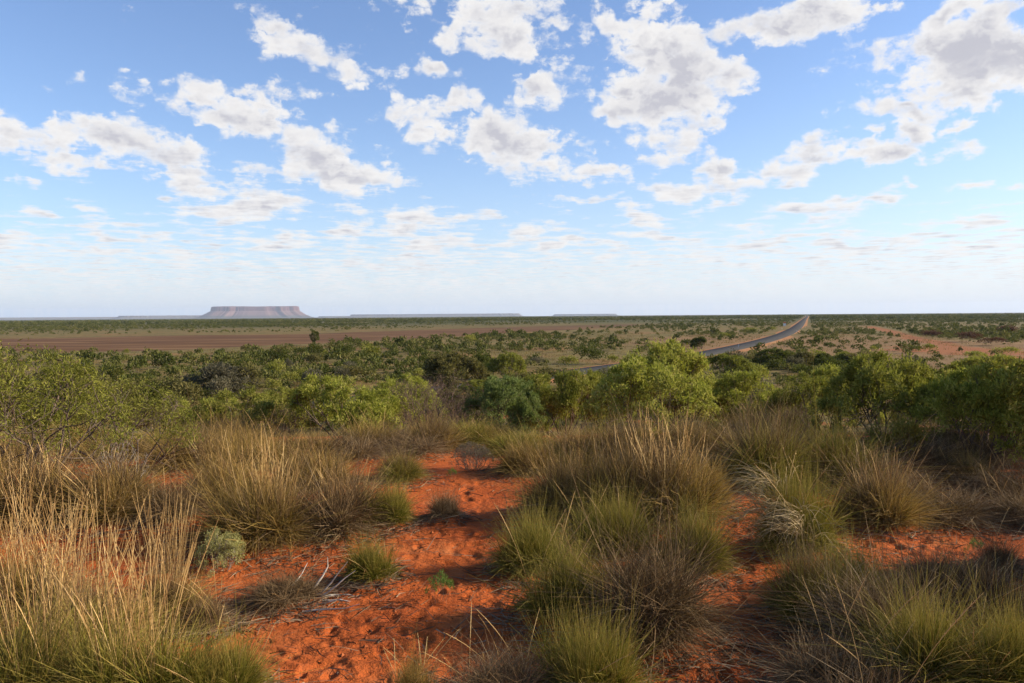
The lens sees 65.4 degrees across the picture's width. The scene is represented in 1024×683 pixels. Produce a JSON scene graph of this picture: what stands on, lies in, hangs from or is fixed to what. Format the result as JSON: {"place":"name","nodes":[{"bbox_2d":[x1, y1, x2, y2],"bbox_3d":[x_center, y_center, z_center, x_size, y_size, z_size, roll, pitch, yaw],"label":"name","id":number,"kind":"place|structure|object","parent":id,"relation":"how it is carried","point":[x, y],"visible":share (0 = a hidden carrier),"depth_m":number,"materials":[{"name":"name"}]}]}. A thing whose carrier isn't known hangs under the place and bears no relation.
{"place":"outdoors","nodes":[
{"label":"outdoors","id":0,"kind":"place"},
{"bbox_2d":[192,306,315,318],"bbox_3d":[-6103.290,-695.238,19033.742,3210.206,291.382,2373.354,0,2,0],"label":"mesa","id":1,"kind":"structure","parent":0,"point":[221,312],"depth_m":18512.56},
{"bbox_2d":[350,313,521,316],"bbox_3d":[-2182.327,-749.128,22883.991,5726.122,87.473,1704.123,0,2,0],"label":"ridge","id":2,"kind":"structure","parent":0,"point":[444,315],"depth_m":22517.72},
{"bbox_2d":[0,313,1023,682],"bbox_3d":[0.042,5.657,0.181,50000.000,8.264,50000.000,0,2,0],"label":"ground","id":3,"kind":"structure","parent":0,"point":[372,667],"depth_m":6.17,"materials":[{"name":"soil"}]},
{"bbox_2d":[0,416,94,471],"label":"spinifex clump","id":4,"kind":"object","parent":3,"relation":"on","point":[12,448],"visible":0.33,"depth_m":9.47,"materials":[{"name":"plant"}]},
{"bbox_2d":[6,398,100,430],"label":"bush","id":5,"kind":"object","parent":3,"relation":"on","point":[53,421],"visible":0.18,"depth_m":20.53,"materials":[{"name":"green plant"}]},
{"bbox_2d":[0,457,138,623],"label":"spinifex clump","id":6,"kind":"object","parent":3,"relation":"on","point":[17,581],"visible":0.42,"depth_m":4.70,"materials":[{"name":"plant"}]},
{"bbox_2d":[0,338,142,488],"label":"bush","id":7,"kind":"object","parent":3,"relation":"on","point":[17,395],"visible":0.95,"depth_m":7.35,"materials":[{"name":"green plant"}]},
{"bbox_2d":[0,375,153,535],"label":"spinifex clump","id":8,"kind":"object","parent":3,"relation":"on","point":[36,473],"visible":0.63,"depth_m":6.74,"materials":[{"name":"plant"}]},
{"bbox_2d":[3,402,205,534],"bbox_3d":[-3.401,0.960,6.777,1.998,1.056,1.694,0,2,-2],"label":"spinifex clump","id":9,"kind":"object","parent":3,"relation":"on","point":[115,488],"visible":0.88,"depth_m":6.72,"materials":[{"name":"plant"}]},
{"bbox_2d":[0,472,212,655],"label":"spinifex clump","id":10,"kind":"object","parent":3,"relation":"on","point":[92,590],"visible":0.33,"depth_m":4.17,"materials":[{"name":"plant"}]},
{"bbox_2d":[0,456,214,682],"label":"spinifex clump","id":11,"kind":"object","parent":3,"relation":"on","point":[16,655],"visible":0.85,"depth_m":3.46,"materials":[{"name":"plant"}]},
{"bbox_2d":[53,424,168,462],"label":"spinifex clump","id":12,"kind":"object","parent":3,"relation":"on","point":[130,447],"visible":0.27,"depth_m":10.33,"materials":[{"name":"plant"}]},
{"bbox_2d":[43,375,204,480],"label":"bush","id":13,"kind":"object","parent":3,"relation":"on","point":[159,399],"visible":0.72,"depth_m":8.64,"materials":[{"name":"green plant"}]},
{"bbox_2d":[118,403,197,436],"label":"bush","id":14,"kind":"object","parent":3,"relation":"on","point":[149,417],"visible":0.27,"depth_m":17.08,"materials":[{"name":"green plant"}]},
{"bbox_2d":[1,498,315,682],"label":"spinifex clump","id":15,"kind":"object","parent":3,"relation":"on","point":[115,668],"visible":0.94,"depth_m":3.42,"materials":[{"name":"plant"}]},
{"bbox_2d":[88,446,248,532],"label":"spinifex clump","id":16,"kind":"object","parent":3,"relation":"on","point":[156,509],"visible":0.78,"depth_m":6.75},
{"bbox_2d":[102,474,238,629],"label":"spinifex clump","id":17,"kind":"object","parent":3,"relation":"on","point":[171,595],"visible":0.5,"depth_m":4.75,"materials":[{"name":"plant"}]},
{"bbox_2d":[127,391,241,477],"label":"spinifex clump","id":18,"kind":"object","parent":3,"relation":"on","point":[187,451],"visible":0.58,"depth_m":9.33,"materials":[{"name":"plant"}]},
{"bbox_2d":[169,557,263,638],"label":"spinifex clump","id":19,"kind":"object","parent":3,"relation":"on","point":[210,611],"visible":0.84,"depth_m":4.54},
{"bbox_2d":[191,527,247,578],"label":"sage bush","id":20,"kind":"object","parent":3,"relation":"on","point":[234,549],"visible":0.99,"depth_m":5.68,"materials":[{"name":"grey plant"}]},
{"bbox_2d":[146,525,297,682],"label":"spinifex clump","id":21,"kind":"object","parent":3,"relation":"on","point":[233,672],"visible":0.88,"depth_m":3.51,"materials":[{"name":"plant"}]},
{"bbox_2d":[194,361,258,397],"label":"shrub","id":22,"kind":"object","parent":3,"relation":"on","point":[210,371],"visible":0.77,"depth_m":93.77,"materials":[{"name":"plant"}]},
{"bbox_2d":[139,427,318,474],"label":"spinifex clump","id":23,"kind":"object","parent":3,"relation":"on","point":[259,451],"visible":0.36,"depth_m":9.33,"materials":[{"name":"plant"}]},
{"bbox_2d":[151,430,308,513],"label":"spinifex clump","id":24,"kind":"object","parent":3,"relation":"on","point":[222,464],"visible":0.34,"depth_m":7.32,"materials":[{"name":"plant"}]},
{"bbox_2d":[158,399,301,439],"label":"spinifex clump","id":25,"kind":"object","parent":3,"relation":"on","point":[229,427],"visible":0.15,"depth_m":11.78,"materials":[{"name":"plant"}]},
{"bbox_2d":[178,387,292,432],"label":"bush","id":26,"kind":"object","parent":3,"relation":"on","point":[260,401],"visible":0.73,"depth_m":12.75,"materials":[{"name":"green plant"}]},
{"bbox_2d":[186,402,315,460],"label":"spinifex clump","id":27,"kind":"object","parent":3,"relation":"on","point":[243,438],"visible":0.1,"depth_m":9.82,"materials":[{"name":"plant"}]},
{"bbox_2d":[149,421,359,566],"bbox_3d":[-2.038,1.081,6.382,1.964,0.944,1.762,1,3,44],"label":"spinifex clump","id":28,"kind":"object","parent":3,"relation":"on","point":[253,517],"visible":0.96,"depth_m":6.13,"materials":[{"name":"plant"}]},
{"bbox_2d":[207,547,346,624],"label":"spinifex clump","id":29,"kind":"object","parent":3,"relation":"on","point":[279,591],"visible":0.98,"depth_m":5.04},
{"bbox_2d":[236,385,317,436],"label":"bush","id":30,"kind":"object","parent":3,"relation":"on","point":[285,393],"visible":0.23,"depth_m":20.88,"materials":[{"name":"green plant"}]},
{"bbox_2d":[246,416,387,497],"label":"spinifex clump","id":31,"kind":"object","parent":3,"relation":"on","point":[329,461],"visible":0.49,"depth_m":8.07,"materials":[{"name":"plant"}]},
{"bbox_2d":[250,420,411,465],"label":"spinifex clump","id":32,"kind":"object","parent":3,"relation":"on","point":[366,447],"visible":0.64,"depth_m":10.18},
{"bbox_2d":[285,372,405,440],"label":"bush","id":33,"kind":"object","parent":3,"relation":"on","point":[305,391],"visible":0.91,"depth_m":12.24,"materials":[{"name":"green plant"}]},
{"bbox_2d":[256,422,468,553],"bbox_3d":[-1.435,1.103,6.706,1.931,0.872,1.848,-2,2,-34],"label":"spinifex clump","id":34,"kind":"object","parent":3,"relation":"on","point":[343,504],"visible":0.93,"depth_m":6.47,"materials":[{"name":"plant"}]},
{"bbox_2d":[325,513,406,585],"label":"spinifex clump","id":35,"kind":"object","parent":3,"relation":"on","point":[368,564],"visible":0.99,"depth_m":5.37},
{"bbox_2d":[316,403,443,451],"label":"spinifex clump","id":36,"kind":"object","parent":3,"relation":"on","point":[367,434],"visible":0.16,"depth_m":10.96,"materials":[{"name":"plant"}]},
{"bbox_2d":[353,455,437,527],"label":"spinifex clump","id":37,"kind":"object","parent":3,"relation":"on","point":[402,514],"visible":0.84,"depth_m":6.70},
{"bbox_2d":[342,424,450,487],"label":"spinifex clump","id":38,"kind":"object","parent":3,"relation":"on","point":[407,464],"visible":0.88,"depth_m":8.80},
{"bbox_2d":[353,372,449,431],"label":"bush","id":39,"kind":"object","parent":3,"relation":"on","point":[418,378],"visible":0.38,"depth_m":23.44,"materials":[{"name":"green plant"}]},
{"bbox_2d":[332,414,503,459],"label":"spinifex clump","id":40,"kind":"object","parent":3,"relation":"on","point":[409,442],"visible":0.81,"depth_m":10.60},
{"bbox_2d":[381,625,471,682],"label":"spinifex clump","id":41,"kind":"object","parent":3,"relation":"on","point":[409,676],"visible":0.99,"depth_m":3.53,"materials":[{"name":"plant"}]},
{"bbox_2d":[383,370,481,431],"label":"bush","id":42,"kind":"object","parent":3,"relation":"on","point":[428,394],"visible":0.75,"depth_m":13.54,"materials":[{"name":"green plant"}]},
{"bbox_2d":[380,394,493,455],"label":"spinifex clump","id":43,"kind":"object","parent":3,"relation":"on","point":[448,432],"visible":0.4,"depth_m":11.23,"materials":[{"name":"plant"}]},
{"bbox_2d":[411,479,472,521],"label":"spinifex clump","id":44,"kind":"object","parent":3,"relation":"on","point":[447,507],"visible":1,"depth_m":6.95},
{"bbox_2d":[418,351,493,389],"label":"shrub","id":45,"kind":"object","parent":3,"relation":"on","point":[453,363],"visible":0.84,"depth_m":97.06,"materials":[{"name":"green plant"}]},
{"bbox_2d":[395,401,530,455],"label":"spinifex clump","id":46,"kind":"object","parent":3,"relation":"on","point":[468,429],"visible":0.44,"depth_m":11.85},
{"bbox_2d":[449,440,494,470],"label":"grey shrub","id":47,"kind":"object","parent":3,"relation":"on","point":[466,446],"visible":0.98,"depth_m":9.39,"materials":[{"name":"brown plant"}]},
{"bbox_2d":[456,373,546,432],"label":"bush","id":48,"kind":"object","parent":3,"relation":"on","point":[494,395],"visible":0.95,"depth_m":13.54,"materials":[{"name":"green plant"}]},
{"bbox_2d":[485,351,528,378],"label":"shrub","id":49,"kind":"object","parent":3,"relation":"on","point":[518,364],"visible":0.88,"depth_m":118.15,"materials":[{"name":"green plant"}]},
{"bbox_2d":[422,601,594,682],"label":"spinifex clump","id":50,"kind":"object","parent":3,"relation":"on","point":[508,673],"visible":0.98,"depth_m":3.59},
{"bbox_2d":[0,314,1023,431],"bbox_3d":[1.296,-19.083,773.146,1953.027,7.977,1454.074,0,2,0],"label":"shrubland","id":51,"kind":"structure","parent":3,"relation":"on","point":[221,355],"depth_m":241.17,"materials":[{"name":"green plant"}]},
{"bbox_2d":[0,313,1023,322],"bbox_3d":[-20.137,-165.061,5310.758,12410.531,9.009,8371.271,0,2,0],"label":"shrubland","id":52,"kind":"structure","parent":3,"relation":"on","point":[547,317],"depth_m":2070.50,"materials":[{"name":"green plant"}]},
{"bbox_2d":[0,332,1023,437],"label":"dry grass","id":53,"kind":"structure","parent":3,"relation":"on","point":[605,361],"depth_m":179.07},
{"bbox_2d":[0,443,1023,682],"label":"litter","id":54,"kind":"object","parent":3,"relation":"on","point":[467,515],"visible":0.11,"depth_m":5.26,"materials":[{"name":"plant"}]},
{"bbox_2d":[463,410,563,456],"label":"spinifex clump","id":55,"kind":"object","parent":3,"relation":"on","point":[498,442],"visible":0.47,"depth_m":11.18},
{"bbox_2d":[450,468,609,583],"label":"spinifex clump","id":56,"kind":"object","parent":3,"relation":"on","point":[533,533],"visible":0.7,"depth_m":5.49,"materials":[{"name":"plant"}]},
{"bbox_2d":[470,423,604,478],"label":"spinifex clump","id":57,"kind":"object","parent":3,"relation":"on","point":[522,454],"visible":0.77,"depth_m":9.09,"materials":[{"name":"plant"}]},
{"bbox_2d":[483,411,617,523],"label":"spinifex clump","id":58,"kind":"object","parent":3,"relation":"on","point":[552,500],"visible":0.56,"depth_m":6.94,"materials":[{"name":"green plant"}]},
{"bbox_2d":[473,475,635,643],"bbox_3d":[0.344,1.167,4.614,1.041,0.786,1.200,0,2,13],"label":"spinifex clump","id":59,"kind":"object","parent":3,"relation":"on","point":[557,578],"visible":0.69,"depth_m":4.54,"materials":[{"name":"plant"}]},
{"bbox_2d":[518,365,607,437],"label":"bush","id":60,"kind":"object","parent":3,"relation":"on","point":[571,396],"visible":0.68,"depth_m":14.14,"materials":[{"name":"green plant"}]},
{"bbox_2d":[524,412,620,466],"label":"spinifex clump","id":61,"kind":"object","parent":3,"relation":"on","point":[565,437],"visible":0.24,"depth_m":9.53,"materials":[{"name":"plant"}]},
{"bbox_2d":[498,549,694,682],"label":"spinifex clump","id":62,"kind":"object","parent":3,"relation":"on","point":[596,664],"visible":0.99,"depth_m":3.58,"materials":[{"name":"plant"}]},
{"bbox_2d":[550,413,670,559],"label":"spinifex clump","id":63,"kind":"object","parent":3,"relation":"on","point":[613,513],"visible":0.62,"depth_m":5.92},
{"bbox_2d":[571,377,687,465],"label":"spinifex clump","id":64,"kind":"object","parent":3,"relation":"on","point":[608,431],"visible":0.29,"depth_m":9.40,"materials":[{"name":"plant"}]},
{"bbox_2d":[526,379,749,525],"bbox_3d":[0.883,0.883,6.812,1.986,1.161,1.902,1,2,37],"label":"spinifex clump","id":65,"kind":"object","parent":3,"relation":"on","point":[596,476],"visible":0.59,"depth_m":6.72,"materials":[{"name":"plant"}]},
{"bbox_2d":[531,344,753,531],"bbox_3d":[1.256,0.738,6.991,2.181,1.453,2.295,1,3,44],"label":"spinifex clump","id":66,"kind":"object","parent":3,"relation":"on","point":[667,476],"visible":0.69,"depth_m":6.62,"materials":[{"name":"plant"}]},
{"bbox_2d":[578,353,726,436],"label":"bush","id":67,"kind":"object","parent":3,"relation":"on","point":[628,379],"visible":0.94,"depth_m":12.25,"materials":[{"name":"green plant"}]},
{"bbox_2d":[588,425,734,471],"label":"spinifex clump","id":68,"kind":"object","parent":3,"relation":"on","point":[689,455],"visible":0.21,"depth_m":8.86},
{"bbox_2d":[445,436,882,682],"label":"spinifex clump","id":69,"kind":"object","parent":3,"relation":"on","point":[664,598],"visible":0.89,"depth_m":4.20,"materials":[{"name":"plant"}]},
{"bbox_2d":[614,337,724,431],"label":"bush","id":70,"kind":"object","parent":3,"relation":"on","point":[657,351],"visible":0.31,"depth_m":24.04,"materials":[{"name":"green plant"}]},
{"bbox_2d":[631,376,738,457],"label":"spinifex clump","id":71,"kind":"object","parent":3,"relation":"on","point":[694,431],"visible":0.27,"depth_m":9.22,"materials":[{"name":"plant"}]},
{"bbox_2d":[615,468,761,580],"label":"spinifex clump","id":72,"kind":"object","parent":3,"relation":"on","point":[698,528],"visible":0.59,"depth_m":5.40,"materials":[{"name":"plant"}]},
{"bbox_2d":[662,437,761,508],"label":"spinifex clump","id":73,"kind":"object","parent":3,"relation":"on","point":[726,484],"visible":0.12,"depth_m":6.93,"materials":[{"name":"plant"}]},
{"bbox_2d":[643,413,787,466],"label":"spinifex clump","id":74,"kind":"object","parent":3,"relation":"on","point":[727,436],"visible":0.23,"depth_m":9.10,"materials":[{"name":"plant"}]},
{"bbox_2d":[707,352,754,373],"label":"shrub","id":75,"kind":"object","parent":3,"relation":"on","point":[736,362],"visible":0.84,"depth_m":120.25,"materials":[{"name":"green plant"}]},
{"bbox_2d":[695,368,788,429],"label":"bush","id":76,"kind":"object","parent":3,"relation":"on","point":[745,378],"visible":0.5,"depth_m":13.13,"materials":[{"name":"green plant"}]},
{"bbox_2d":[699,389,793,436],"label":"spinifex clump","id":77,"kind":"object","parent":3,"relation":"on","point":[739,421],"visible":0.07,"depth_m":11.00,"materials":[{"name":"plant"}]},
{"bbox_2d":[670,365,869,497],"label":"spinifex clump","id":78,"kind":"object","parent":3,"relation":"on","point":[771,443],"visible":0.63,"depth_m":7.92,"materials":[{"name":"plant"}]},
{"bbox_2d":[753,347,794,367],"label":"shrub","id":79,"kind":"object","parent":3,"relation":"on","point":[779,353],"visible":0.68,"depth_m":134.69,"materials":[{"name":"green plant"}]},
{"bbox_2d":[740,374,846,441],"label":"spinifex clump","id":80,"kind":"object","parent":3,"relation":"on","point":[789,418],"visible":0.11,"depth_m":11.29,"materials":[{"name":"plant"}]},
{"bbox_2d":[707,340,885,560],"bbox_3d":[1.990,0.723,5.859,1.533,1.638,1.391,-2,3,-44],"label":"spinifex clump","id":81,"kind":"object","parent":3,"relation":"on","point":[782,521],"visible":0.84,"depth_m":5.84,"materials":[{"name":"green plant"}]},
{"bbox_2d":[726,475,877,637],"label":"spinifex clump","id":82,"kind":"object","parent":3,"relation":"on","point":[789,576],"visible":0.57,"depth_m":4.58,"materials":[{"name":"plant"}]},
{"bbox_2d":[763,370,861,435],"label":"bush","id":83,"kind":"object","parent":3,"relation":"on","point":[808,384],"visible":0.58,"depth_m":11.73,"materials":[{"name":"green plant"}]},
{"bbox_2d":[795,360,887,430],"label":"bush","id":84,"kind":"object","parent":3,"relation":"on","point":[829,370],"visible":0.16,"depth_m":24.84,"materials":[{"name":"green plant"}]},
{"bbox_2d":[747,399,941,488],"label":"spinifex clump","id":85,"kind":"object","parent":3,"relation":"on","point":[834,443],"visible":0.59,"depth_m":8.00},
{"bbox_2d":[704,572,992,682],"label":"spinifex clump","id":86,"kind":"object","parent":3,"relation":"on","point":[826,668],"visible":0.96,"depth_m":3.65,"materials":[{"name":"plant"}]},
{"bbox_2d":[779,494,942,600],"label":"spinifex clump","id":87,"kind":"object","parent":3,"relation":"on","point":[853,561],"visible":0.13,"depth_m":4.82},
{"bbox_2d":[717,478,1017,673],"bbox_3d":[1.990,1.129,4.202,1.557,0.915,1.775,1,2,40],"label":"spinifex clump","id":88,"kind":"object","parent":3,"relation":"on","point":[848,601],"visible":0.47,"depth_m":4.21,"materials":[{"name":"plant"}]},
{"bbox_2d":[810,347,955,442],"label":"bush","id":89,"kind":"object","parent":3,"relation":"on","point":[896,389],"visible":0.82,"depth_m":10.32,"materials":[{"name":"green plant"}]},
{"bbox_2d":[743,543,1023,682],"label":"spinifex clump","id":90,"kind":"object","parent":3,"relation":"on","point":[924,632],"visible":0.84,"depth_m":3.65,"materials":[{"name":"plant"}]},
{"bbox_2d":[803,426,966,542],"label":"spinifex clump","id":91,"kind":"object","parent":3,"relation":"on","point":[881,493],"visible":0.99,"depth_m":6.51,"materials":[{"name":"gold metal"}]},
{"bbox_2d":[860,410,930,464],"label":"shrub","id":92,"kind":"object","parent":3,"relation":"on","point":[909,428],"visible":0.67,"depth_m":8.48,"materials":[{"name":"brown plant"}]},
{"bbox_2d":[798,425,997,496],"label":"spinifex clump","id":93,"kind":"object","parent":3,"relation":"on","point":[895,468],"visible":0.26,"depth_m":7.75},
{"bbox_2d":[810,397,994,479],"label":"spinifex clump","id":94,"kind":"object","parent":3,"relation":"on","point":[863,438],"visible":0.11,"depth_m":8.81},
{"bbox_2d":[827,455,986,518],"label":"spinifex clump","id":95,"kind":"object","parent":3,"relation":"on","point":[927,485],"visible":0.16,"depth_m":7.08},
{"bbox_2d":[839,412,1019,491],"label":"spinifex clump","id":96,"kind":"object","parent":3,"relation":"on","point":[932,460],"visible":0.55,"depth_m":8.41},
{"bbox_2d":[862,468,1021,538],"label":"spinifex clump","id":97,"kind":"object","parent":3,"relation":"on","point":[968,508],"visible":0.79,"depth_m":6.64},
{"bbox_2d":[872,528,1018,611],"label":"spinifex clump","id":98,"kind":"object","parent":3,"relation":"on","point":[912,573],"visible":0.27,"depth_m":4.90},
{"bbox_2d":[879,522,1023,623],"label":"spinifex clump","id":99,"kind":"object","parent":3,"relation":"on","point":[966,565],"visible":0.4,"depth_m":4.76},
{"bbox_2d":[889,545,1023,629],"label":"spinifex clump","id":100,"kind":"object","parent":3,"relation":"on","point":[988,601],"visible":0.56,"depth_m":4.52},
{"bbox_2d":[916,439,1011,484],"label":"spinifex clump","id":101,"kind":"object","parent":3,"relation":"on","point":[961,465],"visible":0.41,"depth_m":8.28,"materials":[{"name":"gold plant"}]},
{"bbox_2d":[907,359,1023,462],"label":"bush","id":102,"kind":"object","parent":3,"relation":"on","point":[1001,405],"visible":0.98,"depth_m":8.74,"materials":[{"name":"green plant"}]},
{"bbox_2d":[919,499,1023,682],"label":"spinifex clump","id":103,"kind":"object","parent":3,"relation":"on","point":[1012,643],"visible":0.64,"depth_m":3.57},
{"bbox_2d":[922,405,1023,474],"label":"spinifex clump","id":104,"kind":"object","parent":3,"relation":"on","point":[986,451],"visible":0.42,"depth_m":9.06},
{"bbox_2d":[930,352,1020,425],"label":"bush","id":105,"kind":"object","parent":3,"relation":"on","point":[998,361],"visible":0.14,"depth_m":19.56,"materials":[{"name":"green plant"}]},
{"bbox_2d":[936,433,1023,503],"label":"spinifex clump","id":106,"kind":"object","parent":3,"relation":"on","point":[1011,481],"visible":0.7,"depth_m":7.77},
{"bbox_2d":[943,501,1023,577],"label":"spinifex clump","id":107,"kind":"object","parent":3,"relation":"on","point":[1004,555],"visible":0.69,"depth_m":5.34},
{"bbox_2d":[953,464,1023,536],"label":"spinifex clump","id":108,"kind":"object","parent":3,"relation":"on","point":[1019,507],"visible":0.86,"depth_m":6.63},
{"bbox_2d":[0,0,1023,317],"label":"sky","id":109,"kind":"structure","parent":0,"point":[158,157],"materials":[{"name":"blue"}]},
{"bbox_2d":[110,469,1022,681],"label":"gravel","id":110,"kind":"structure","parent":0,"point":[365,646],"depth_m":4.77,"materials":[{"name":"gravel"}]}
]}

